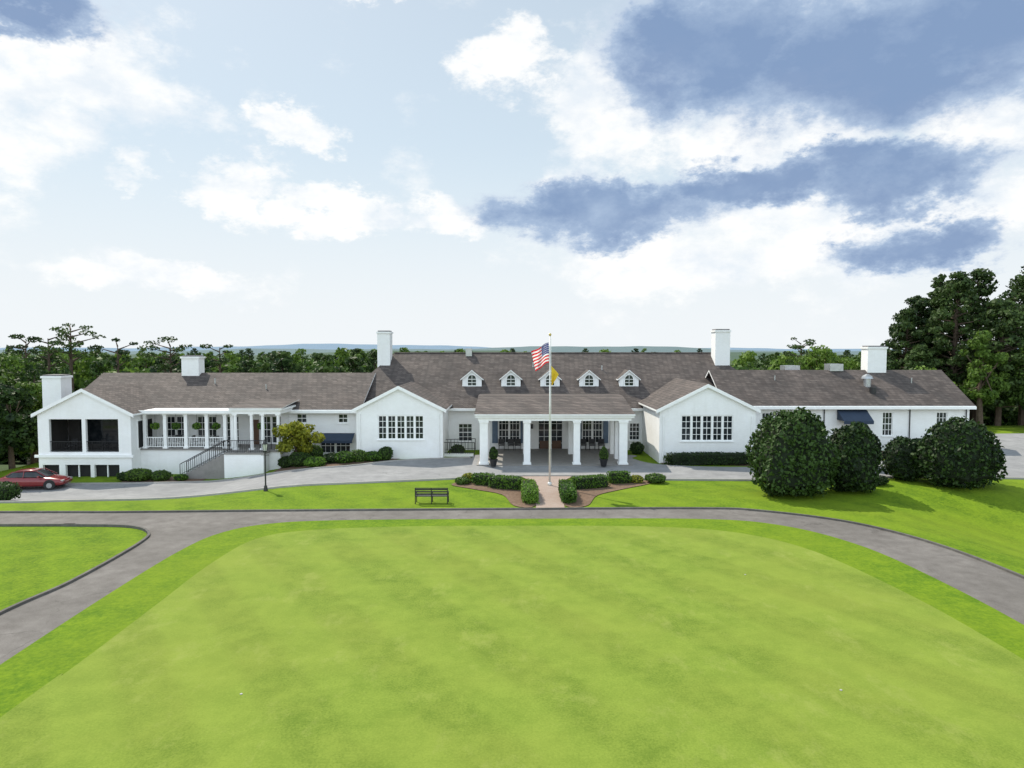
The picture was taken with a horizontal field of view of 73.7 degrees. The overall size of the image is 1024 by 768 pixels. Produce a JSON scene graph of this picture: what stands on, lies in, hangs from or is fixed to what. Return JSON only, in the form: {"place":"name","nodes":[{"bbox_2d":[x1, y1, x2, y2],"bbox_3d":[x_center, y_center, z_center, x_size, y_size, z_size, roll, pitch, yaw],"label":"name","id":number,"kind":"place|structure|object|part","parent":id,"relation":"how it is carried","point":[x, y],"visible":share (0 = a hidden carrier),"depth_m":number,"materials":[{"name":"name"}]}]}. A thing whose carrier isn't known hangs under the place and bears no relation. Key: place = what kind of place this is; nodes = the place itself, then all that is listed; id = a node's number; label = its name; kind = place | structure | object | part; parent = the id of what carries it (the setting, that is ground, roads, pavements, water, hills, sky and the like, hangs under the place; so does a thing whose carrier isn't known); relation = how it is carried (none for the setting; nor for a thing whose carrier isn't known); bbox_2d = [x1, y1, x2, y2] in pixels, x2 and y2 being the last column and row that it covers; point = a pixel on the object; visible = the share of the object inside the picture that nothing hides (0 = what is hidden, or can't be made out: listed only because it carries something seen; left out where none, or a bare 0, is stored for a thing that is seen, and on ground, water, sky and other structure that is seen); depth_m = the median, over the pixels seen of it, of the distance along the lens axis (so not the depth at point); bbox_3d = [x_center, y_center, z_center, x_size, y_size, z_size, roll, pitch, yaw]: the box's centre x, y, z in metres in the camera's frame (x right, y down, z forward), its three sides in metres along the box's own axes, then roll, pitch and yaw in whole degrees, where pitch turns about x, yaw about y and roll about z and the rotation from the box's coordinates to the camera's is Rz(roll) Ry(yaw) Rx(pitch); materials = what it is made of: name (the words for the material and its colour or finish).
{"place":"outdoors","nodes":[
{"label":"outdoors","id":0,"kind":"place"},
{"bbox_2d":[0,350,857,360],"bbox_3d":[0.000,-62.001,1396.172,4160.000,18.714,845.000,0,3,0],"label":"hills","id":1,"kind":"structure","parent":0,"point":[734,355],"depth_m":1261.61,"materials":[{"name":"green plant"}]},
{"bbox_2d":[0,344,891,351],"bbox_3d":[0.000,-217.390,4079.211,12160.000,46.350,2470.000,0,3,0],"label":"hills","id":2,"kind":"structure","parent":0,"point":[329,346],"depth_m":3448.87,"materials":[{"name":"green plant"}]},
{"bbox_2d":[0,346,907,355],"bbox_3d":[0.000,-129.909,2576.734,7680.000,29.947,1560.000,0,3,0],"label":"hills","id":3,"kind":"structure","parent":0,"point":[580,349],"depth_m":2218.68,"materials":[{"name":"green plant"}]},
{"bbox_2d":[0,360,1023,609],"bbox_3d":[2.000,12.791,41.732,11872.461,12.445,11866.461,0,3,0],"label":"ground","id":4,"kind":"structure","parent":0,"point":[986,522],"depth_m":39.18,"materials":[{"name":"green plant"}]},
{"bbox_2d":[0,368,17,411],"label":"broadleaf tree","id":5,"kind":"object","parent":4,"relation":"on","point":[4,376],"visible":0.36,"depth_m":62.39,"materials":[{"name":"green plant"}]},
{"bbox_2d":[0,481,22,500],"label":"clipped hedge","id":6,"kind":"object","parent":4,"relation":"on","point":[9,490],"visible":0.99,"depth_m":41.77,"materials":[{"name":"green plant"}]},
{"bbox_2d":[0,348,24,372],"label":"broadleaf tree","id":7,"kind":"object","parent":4,"relation":"on","point":[14,362],"visible":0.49,"depth_m":65.55,"materials":[{"name":"green plant"}]},
{"bbox_2d":[0,383,37,468],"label":"broadleaf tree","id":8,"kind":"object","parent":4,"relation":"on","point":[18,428],"visible":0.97,"depth_m":58.55,"materials":[{"name":"green plant"}]},
{"bbox_2d":[3,381,42,463],"bbox_3d":[-44.940,3.839,63.802,5.740,8.387,5.977,-1,3,-14],"label":"broadleaf tree","id":9,"kind":"object","parent":4,"relation":"on","point":[36,389],"visible":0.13,"depth_m":62.74,"materials":[{"name":"green plant"}]},
{"bbox_2d":[4,334,45,464],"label":"umbrella pine","id":10,"kind":"object","parent":4,"relation":"on","point":[25,346],"visible":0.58,"depth_m":85.80,"materials":[{"name":"green plant"}]},
{"bbox_2d":[6,358,73,461],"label":"broadleaf tree","id":11,"kind":"object","parent":4,"relation":"on","point":[23,374],"visible":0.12,"depth_m":70.15,"materials":[{"name":"green plant"}]},
{"bbox_2d":[25,333,67,375],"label":"umbrella pine","id":12,"kind":"object","parent":4,"relation":"on","point":[49,356],"visible":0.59,"depth_m":94.79,"materials":[{"name":"green plant"}]},
{"bbox_2d":[39,323,105,390],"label":"umbrella pine","id":13,"kind":"object","parent":4,"relation":"on","point":[71,346],"visible":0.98,"depth_m":89.64,"materials":[{"name":"green plant"}]},
{"bbox_2d":[78,359,112,389],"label":"broadleaf tree","id":14,"kind":"object","parent":4,"relation":"on","point":[102,364],"visible":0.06,"depth_m":70.88,"materials":[{"name":"green plant"}]},
{"bbox_2d":[87,338,137,372],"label":"umbrella pine","id":15,"kind":"object","parent":4,"relation":"on","point":[119,352],"visible":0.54,"depth_m":89.67,"materials":[{"name":"green plant"}]},
{"bbox_2d":[137,336,192,372],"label":"umbrella pine","id":16,"kind":"object","parent":4,"relation":"on","point":[170,364],"visible":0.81,"depth_m":92.35,"materials":[{"name":"green plant"}]},
{"bbox_2d":[199,344,233,372],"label":"umbrella pine","id":17,"kind":"object","parent":4,"relation":"on","point":[214,363],"visible":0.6,"depth_m":96.73,"materials":[{"name":"green plant"}]},
{"bbox_2d":[262,439,267,490],"bbox_3d":[-15.700,5.160,43.432,0.420,3.320,0.373,-3,4,-44],"label":"street lamp","id":18,"kind":"object","parent":4,"relation":"on","point":[264,445],"visible":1,"depth_m":43.38,"materials":[{"name":"black metal"}]},
{"bbox_2d":[415,488,448,503],"bbox_3d":[-4.650,6.440,39.660,1.918,0.960,0.629,0,3,0],"label":"park bench","id":19,"kind":"object","parent":4,"relation":"on","point":[431,494],"visible":1,"depth_m":39.36,"materials":[{"name":"black metal"}]},
{"bbox_2d":[450,444,464,451],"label":"round shrub","id":20,"kind":"object","parent":4,"relation":"on","point":[461,448],"visible":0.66,"depth_m":57.06,"materials":[{"name":"green plant"}]},
{"bbox_2d":[122,451,882,506],"bbox_3d":[3.500,6.955,48.236,67.000,1.550,19.594,0,3,0],"label":"mulch bed","id":21,"kind":"object","parent":4,"relation":"on","point":[585,497],"visible":0.38,"depth_m":43.29,"materials":[{"name":"brown soil"}]},
{"bbox_2d":[115,472,127,480],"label":"round shrub","id":22,"kind":"object","parent":21,"relation":"on","point":[120,476],"visible":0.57,"depth_m":52.61,"materials":[{"name":"green plant"}]},
{"bbox_2d":[124,468,151,481],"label":"round shrub","id":23,"kind":"object","parent":21,"relation":"on","point":[138,474],"visible":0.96,"depth_m":52.41,"materials":[{"name":"green plant"}]},
{"bbox_2d":[149,470,172,480],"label":"round shrub","id":24,"kind":"object","parent":21,"relation":"on","point":[159,475],"visible":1,"depth_m":52.67,"materials":[{"name":"green plant"}]},
{"bbox_2d":[173,474,188,480],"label":"round shrub","id":25,"kind":"object","parent":21,"relation":"on","point":[180,477],"visible":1,"depth_m":52.80,"materials":[{"name":"green plant"}]},
{"bbox_2d":[277,455,292,467],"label":"round shrub","id":26,"kind":"object","parent":21,"relation":"on","point":[282,462],"visible":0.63,"depth_m":54.18,"materials":[{"name":"green plant"}]},
{"bbox_2d":[272,420,325,453],"bbox_3d":[-17.079,4.921,54.780,3.981,4.265,3.609,-2,3,-26],"label":"golden tree","id":27,"kind":"object","parent":21,"relation":"on","point":[300,439],"visible":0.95,"depth_m":53.94,"materials":[{"name":"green plant"}]},
{"bbox_2d":[287,452,311,466],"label":"round shrub","id":28,"kind":"object","parent":21,"relation":"on","point":[296,459],"visible":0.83,"depth_m":53.28,"materials":[{"name":"green plant"}]},
{"bbox_2d":[304,456,326,466],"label":"round shrub","id":29,"kind":"object","parent":21,"relation":"on","point":[312,461],"visible":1,"depth_m":52.20,"materials":[{"name":"green plant"}]},
{"bbox_2d":[308,444,323,456],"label":"round shrub","id":30,"kind":"object","parent":21,"relation":"on","point":[317,451],"visible":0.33,"depth_m":55.22,"materials":[{"name":"green plant"}]},
{"bbox_2d":[321,452,336,462],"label":"round shrub","id":31,"kind":"object","parent":21,"relation":"on","point":[329,457],"visible":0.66,"depth_m":53.29,"materials":[{"name":"green plant"}]},
{"bbox_2d":[334,451,354,462],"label":"round shrub","id":32,"kind":"object","parent":21,"relation":"on","point":[344,456],"visible":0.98,"depth_m":53.12,"materials":[{"name":"green plant"}]},
{"bbox_2d":[351,449,366,461],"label":"round shrub","id":33,"kind":"object","parent":21,"relation":"on","point":[359,455],"visible":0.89,"depth_m":53.58,"materials":[{"name":"green plant"}]},
{"bbox_2d":[365,451,381,460],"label":"round shrub","id":34,"kind":"object","parent":21,"relation":"on","point":[373,456],"visible":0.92,"depth_m":53.84,"materials":[{"name":"green plant"}]},
{"bbox_2d":[378,446,392,460],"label":"round shrub","id":35,"kind":"object","parent":21,"relation":"on","point":[386,452],"visible":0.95,"depth_m":54.23,"materials":[{"name":"green plant"}]},
{"bbox_2d":[454,476,470,484],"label":"round shrub","id":36,"kind":"object","parent":21,"relation":"on","point":[463,480],"visible":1,"depth_m":44.85,"materials":[{"name":"green plant"}]},
{"bbox_2d":[461,472,472,481],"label":"round shrub","id":37,"kind":"object","parent":21,"relation":"on","point":[468,475],"visible":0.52,"depth_m":45.63,"materials":[{"name":"green plant"}]},
{"bbox_2d":[471,472,494,485],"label":"clipped hedge","id":38,"kind":"object","parent":21,"relation":"on","point":[480,478],"visible":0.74,"depth_m":44.67,"materials":[{"name":"green plant"}]},
{"bbox_2d":[487,474,524,489],"bbox_3d":[-0.420,6.286,43.794,2.594,0.910,1.242,1,3,20],"label":"clipped hedge","id":39,"kind":"object","parent":21,"relation":"on","point":[505,482],"visible":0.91,"depth_m":43.42,"materials":[{"name":"green plant"}]},
{"bbox_2d":[520,478,539,503],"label":"clipped hedge","id":40,"kind":"object","parent":21,"relation":"on","point":[529,490],"visible":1,"depth_m":39.66,"materials":[{"name":"green plant"}]},
{"bbox_2d":[558,479,577,502],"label":"clipped hedge","id":41,"kind":"object","parent":21,"relation":"on","point":[567,490],"visible":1,"depth_m":39.63,"materials":[{"name":"green plant"}]},
{"bbox_2d":[570,473,610,489],"bbox_3d":[4.964,6.280,43.974,2.727,0.909,1.186,-1,3,-22],"label":"clipped hedge","id":42,"kind":"object","parent":21,"relation":"on","point":[589,481],"visible":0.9,"depth_m":43.57,"materials":[{"name":"green plant"}]},
{"bbox_2d":[606,470,631,483],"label":"clipped hedge","id":43,"kind":"object","parent":21,"relation":"on","point":[619,477],"visible":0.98,"depth_m":45.12,"materials":[{"name":"green plant"}]},
{"bbox_2d":[629,474,643,482],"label":"round shrub","id":44,"kind":"object","parent":21,"relation":"on","point":[637,478],"visible":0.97,"depth_m":45.34,"materials":[{"name":"green plant"}]},
{"bbox_2d":[645,473,665,482],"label":"round shrub","id":45,"kind":"object","parent":21,"relation":"on","point":[656,477],"visible":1,"depth_m":45.31,"materials":[{"name":"green plant"}]},
{"bbox_2d":[663,451,754,465],"bbox_3d":[15.311,5.734,52.659,7.491,1.093,1.178,0,3,1],"label":"clipped hedge","id":46,"kind":"object","parent":21,"relation":"on","point":[699,458],"visible":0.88,"depth_m":52.25,"materials":[{"name":"green plant"}]},
{"bbox_2d":[31,329,976,478],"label":"clubhouse","id":47,"kind":"structure","parent":4,"relation":"on","point":[417,405],"depth_m":58.24,"materials":[{"name":"white paint"}]},
{"bbox_2d":[67,439,77,449],"bbox_3d":[-36.000,4.984,55.946,0.559,0.950,0.549,0,3,0],"label":"patio chair","id":48,"kind":"object","parent":47,"relation":"on","point":[72,443],"visible":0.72,"depth_m":56.15,"materials":[{"name":"black metal"}]},
{"bbox_2d":[101,439,111,449],"bbox_3d":[-33.203,4.985,55.936,0.559,0.950,0.549,2,4,31],"label":"patio chair","id":49,"kind":"object","parent":47,"relation":"on","point":[108,445],"visible":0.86,"depth_m":55.80,"materials":[{"name":"black metal"}]},
{"bbox_2d":[174,435,181,445],"bbox_3d":[-27.801,4.737,56.834,0.559,0.950,0.549,-1,3,-12],"label":"patio chair","id":50,"kind":"object","parent":47,"relation":"on","point":[178,439],"visible":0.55,"depth_m":57.00,"materials":[{"name":"white metal"}]},
{"bbox_2d":[192,435,200,445],"bbox_3d":[-26.205,4.743,56.729,0.549,0.950,0.559,0,3,3],"label":"patio chair","id":51,"kind":"object","parent":47,"relation":"on","point":[195,440],"visible":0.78,"depth_m":56.66,"materials":[{"name":"white metal"}]},
{"bbox_2d":[150,414,265,429],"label":"hanging fern baskets","id":52,"kind":"object","parent":47,"relation":"hanging from","point":[176,426],"visible":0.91,"depth_m":55.70,"materials":[{"name":"green plant"}]},
{"bbox_2d":[253,420,560,448],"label":"doors","id":53,"kind":"structure","parent":47,"relation":"in","point":[543,444],"depth_m":60.42,"materials":[{"name":"brown wood"}]},
{"bbox_2d":[498,439,504,449],"bbox_3d":[-0.900,5.294,59.567,0.559,0.950,0.549,0,3,0],"label":"patio chair","id":54,"kind":"object","parent":47,"relation":"on","point":[501,442],"visible":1,"depth_m":59.77,"materials":[{"name":"black metal"}]},
{"bbox_2d":[508,439,513,450],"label":"patio chair","id":55,"kind":"object","parent":47,"relation":"on","point":[510,442],"visible":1,"depth_m":59.77,"materials":[{"name":"black metal"}]},
{"bbox_2d":[80,375,945,451],"bbox_3d":[0.275,2.667,57.956,73.750,6.566,9.190,0,3,0],"label":"window glass","id":56,"kind":"structure","parent":47,"relation":"in","point":[98,429],"depth_m":58.37,"materials":[{"name":"black glass"}]},
{"bbox_2d":[515,439,520,450],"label":"patio chair","id":57,"kind":"object","parent":47,"relation":"on","point":[517,442],"visible":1,"depth_m":59.77,"materials":[{"name":"black metal"}]},
{"bbox_2d":[580,439,586,450],"bbox_3d":[6.200,5.294,59.567,0.559,0.950,0.549,0,3,0],"label":"patio chair","id":58,"kind":"object","parent":47,"relation":"on","point":[583,442],"visible":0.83,"depth_m":59.77,"materials":[{"name":"black metal"}]},
{"bbox_2d":[589,439,595,449],"bbox_3d":[7.000,5.294,59.567,0.559,0.950,0.549,0,3,0],"label":"patio chair","id":59,"kind":"object","parent":47,"relation":"on","point":[592,442],"visible":1,"depth_m":59.77,"materials":[{"name":"black metal"}]},
{"bbox_2d":[598,439,604,449],"bbox_3d":[7.800,5.294,59.567,0.559,0.950,0.549,0,3,0],"label":"patio chair","id":60,"kind":"object","parent":47,"relation":"on","point":[601,442],"visible":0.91,"depth_m":59.77,"materials":[{"name":"black metal"}]},
{"bbox_2d":[0,347,1018,464],"bbox_3d":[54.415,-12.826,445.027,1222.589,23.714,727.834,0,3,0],"label":"distant woodland","id":61,"kind":"object","parent":4,"relation":"on","point":[355,360],"visible":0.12,"depth_m":152.03,"materials":[{"name":"green plant"}]},
{"bbox_2d":[0,507,1023,614],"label":"path kerb","id":62,"kind":"structure","parent":4,"relation":"on","point":[145,538],"depth_m":36.68,"materials":[{"name":"concrete"}]},
{"bbox_2d":[520,476,571,507],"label":"brick walk","id":63,"kind":"structure","parent":4,"relation":"on","point":[549,497],"depth_m":42.66,"materials":[{"name":"beige brick"}]},
{"bbox_2d":[531,333,558,485],"bbox_3d":[2.130,1.692,44.334,1.800,9.950,0.351,0,3,0],"label":"flagpole","id":64,"kind":"object","parent":63,"relation":"on","point":[541,355],"visible":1,"depth_m":44.20,"materials":[{"name":"metal"}]},
{"bbox_2d":[629,442,644,453],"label":"round shrub","id":65,"kind":"object","parent":4,"relation":"on","point":[637,448],"visible":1,"depth_m":57.67,"materials":[{"name":"green plant"}]},
{"bbox_2d":[745,406,843,498],"bbox_3d":[17.223,4.135,41.968,5.520,5.549,5.024,0,3,0],"label":"holly bush","id":66,"kind":"object","parent":4,"relation":"on","point":[795,452],"visible":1,"depth_m":40.40,"materials":[{"name":"green plant"}]},
{"bbox_2d":[783,342,816,369],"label":"umbrella pine","id":67,"kind":"object","parent":4,"relation":"on","point":[800,347],"visible":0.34,"depth_m":107.59,"materials":[{"name":"green plant"}]},
{"bbox_2d":[785,337,815,368],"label":"umbrella pine","id":68,"kind":"object","parent":4,"relation":"on","point":[788,355],"visible":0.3,"depth_m":117.90,"materials":[{"name":"green plant"}]},
{"bbox_2d":[794,345,857,369],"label":"broadleaf tree","id":69,"kind":"object","parent":4,"relation":"on","point":[812,361],"visible":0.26,"depth_m":87.16,"materials":[{"name":"green plant"}]},
{"bbox_2d":[822,421,882,493],"bbox_3d":[21.117,4.554,42.395,3.769,4.560,3.530,0,3,0],"label":"holly bush","id":70,"kind":"object","parent":4,"relation":"on","point":[858,466],"visible":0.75,"depth_m":41.55,"materials":[{"name":"green plant"}]},
{"bbox_2d":[857,421,883,460],"bbox_3d":[25.268,4.462,49.642,3.047,3.555,2.859,0,3,0],"label":"holly bush","id":71,"kind":"object","parent":4,"relation":"on","point":[877,444],"visible":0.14,"depth_m":49.05,"materials":[{"name":"green plant"}]},
{"bbox_2d":[874,475,889,484],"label":"boxwood shrub","id":72,"kind":"object","parent":4,"relation":"on","point":[883,480],"visible":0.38,"depth_m":43.57,"materials":[{"name":"green plant"}]},
{"bbox_2d":[886,356,900,369],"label":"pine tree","id":73,"kind":"object","parent":4,"relation":"on","point":[891,364],"visible":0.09,"depth_m":81.27,"materials":[{"name":"green plant"}]},
{"bbox_2d":[880,435,926,480],"bbox_3d":[26.006,4.926,45.337,2.845,3.062,2.503,0,3,0],"label":"holly bush","id":74,"kind":"object","parent":4,"relation":"on","point":[898,461],"visible":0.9,"depth_m":44.69,"materials":[{"name":"green plant"}]},
{"bbox_2d":[880,307,935,369],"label":"pine tree","id":75,"kind":"object","parent":4,"relation":"on","point":[906,323],"visible":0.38,"depth_m":83.19,"materials":[{"name":"green plant"}]},
{"bbox_2d":[884,295,946,368],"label":"pine tree","id":76,"kind":"object","parent":4,"relation":"on","point":[919,304],"visible":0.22,"depth_m":84.84,"materials":[{"name":"green plant"}]},
{"bbox_2d":[903,344,951,380],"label":"tree","id":77,"kind":"object","parent":4,"relation":"on","point":[919,355],"visible":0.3,"depth_m":78.43,"materials":[{"name":"green plant"}]},
{"bbox_2d":[914,365,956,385],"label":"broadleaf tree","id":78,"kind":"object","parent":4,"relation":"on","point":[920,367],"depth_m":77.11,"materials":[{"name":"green plant"}]},
{"bbox_2d":[919,273,968,386],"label":"pine tree","id":79,"kind":"object","parent":4,"relation":"on","point":[937,282],"visible":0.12,"depth_m":85.09,"materials":[{"name":"green plant"}]},
{"bbox_2d":[909,416,1007,489],"bbox_3d":[28.423,4.285,43.588,5.655,4.628,4.670,0,3,0],"label":"holly bush","id":80,"kind":"object","parent":4,"relation":"on","point":[959,452],"visible":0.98,"depth_m":42.27,"materials":[{"name":"green plant"}]},
{"bbox_2d":[926,271,990,397],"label":"pine tree","id":81,"kind":"object","parent":4,"relation":"on","point":[955,288],"visible":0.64,"depth_m":79.69,"materials":[{"name":"green plant"}]},
{"bbox_2d":[937,268,1018,421],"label":"pine tree","id":82,"kind":"object","parent":4,"relation":"on","point":[980,276],"visible":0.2,"depth_m":82.25,"materials":[{"name":"green plant"}]},
{"bbox_2d":[958,330,1011,423],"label":"broadleaf tree","id":83,"kind":"object","parent":4,"relation":"on","point":[990,393],"visible":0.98,"depth_m":73.84,"materials":[{"name":"green plant"}]},
{"bbox_2d":[954,298,1023,425],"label":"pine tree","id":84,"kind":"object","parent":4,"relation":"on","point":[995,325],"visible":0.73,"depth_m":75.62,"materials":[{"name":"green plant"}]},
{"bbox_2d":[966,272,1023,425],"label":"pine tree","id":85,"kind":"object","parent":4,"relation":"on","point":[1015,293],"visible":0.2,"depth_m":79.68,"materials":[{"name":"green plant"}]},
{"bbox_2d":[992,266,1023,402],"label":"pine tree","id":86,"kind":"object","parent":4,"relation":"on","point":[1015,302],"depth_m":84.34,"materials":[{"name":"green plant"}]},
{"bbox_2d":[998,347,1023,405],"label":"broadleaf tree","id":87,"kind":"object","parent":4,"relation":"on","point":[1019,393],"visible":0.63,"depth_m":74.56,"materials":[{"name":"green plant"}]},
{"bbox_2d":[0,509,1023,664],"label":"cart path","id":88,"kind":"structure","parent":0,"point":[24,626],"depth_m":31.52,"materials":[{"name":"grey asphalt"}]},
{"bbox_2d":[0,518,1023,716],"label":"green collar","id":89,"kind":"object","parent":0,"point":[41,662],"visible":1,"depth_m":25.76,"materials":[{"name":"green plant"}]},
{"bbox_2d":[0,526,1023,767],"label":"putting green","id":90,"kind":"object","parent":89,"relation":"on","point":[521,647],"visible":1,"depth_m":19.18,"materials":[{"name":"green plant"}]},
{"bbox_2d":[0,433,1023,500],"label":"driveway","id":91,"kind":"structure","parent":0,"point":[1013,445],"depth_m":49.65,"materials":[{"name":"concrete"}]},
{"bbox_2d":[0,468,72,489],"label":"parked car","id":92,"kind":"object","parent":91,"relation":"on","point":[38,477],"visible":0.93,"depth_m":49.34,"materials":[{"name":"paint"}]},
{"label":"windows","id":93,"kind":"part","parent":92,"relation":"part of","materials":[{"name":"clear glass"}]},
{"bbox_2d":[489,446,498,466],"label":"potted shrub","id":94,"kind":"object","parent":91,"relation":"on","point":[493,454],"visible":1,"depth_m":51.16,"materials":[{"name":"green plant"}]},
{"bbox_2d":[0,457,1023,502],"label":"driveway kerb","id":95,"kind":"structure","parent":91,"relation":"on","point":[255,489],"depth_m":46.04,"materials":[{"name":"grey concrete"}]},
{"bbox_2d":[599,446,608,466],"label":"potted shrub","id":96,"kind":"object","parent":91,"relation":"on","point":[603,455],"visible":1,"depth_m":51.16,"materials":[{"name":"green plant"}]},
{"bbox_2d":[0,0,1023,348],"label":"sky","id":97,"kind":"structure","parent":0,"point":[218,173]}
]}

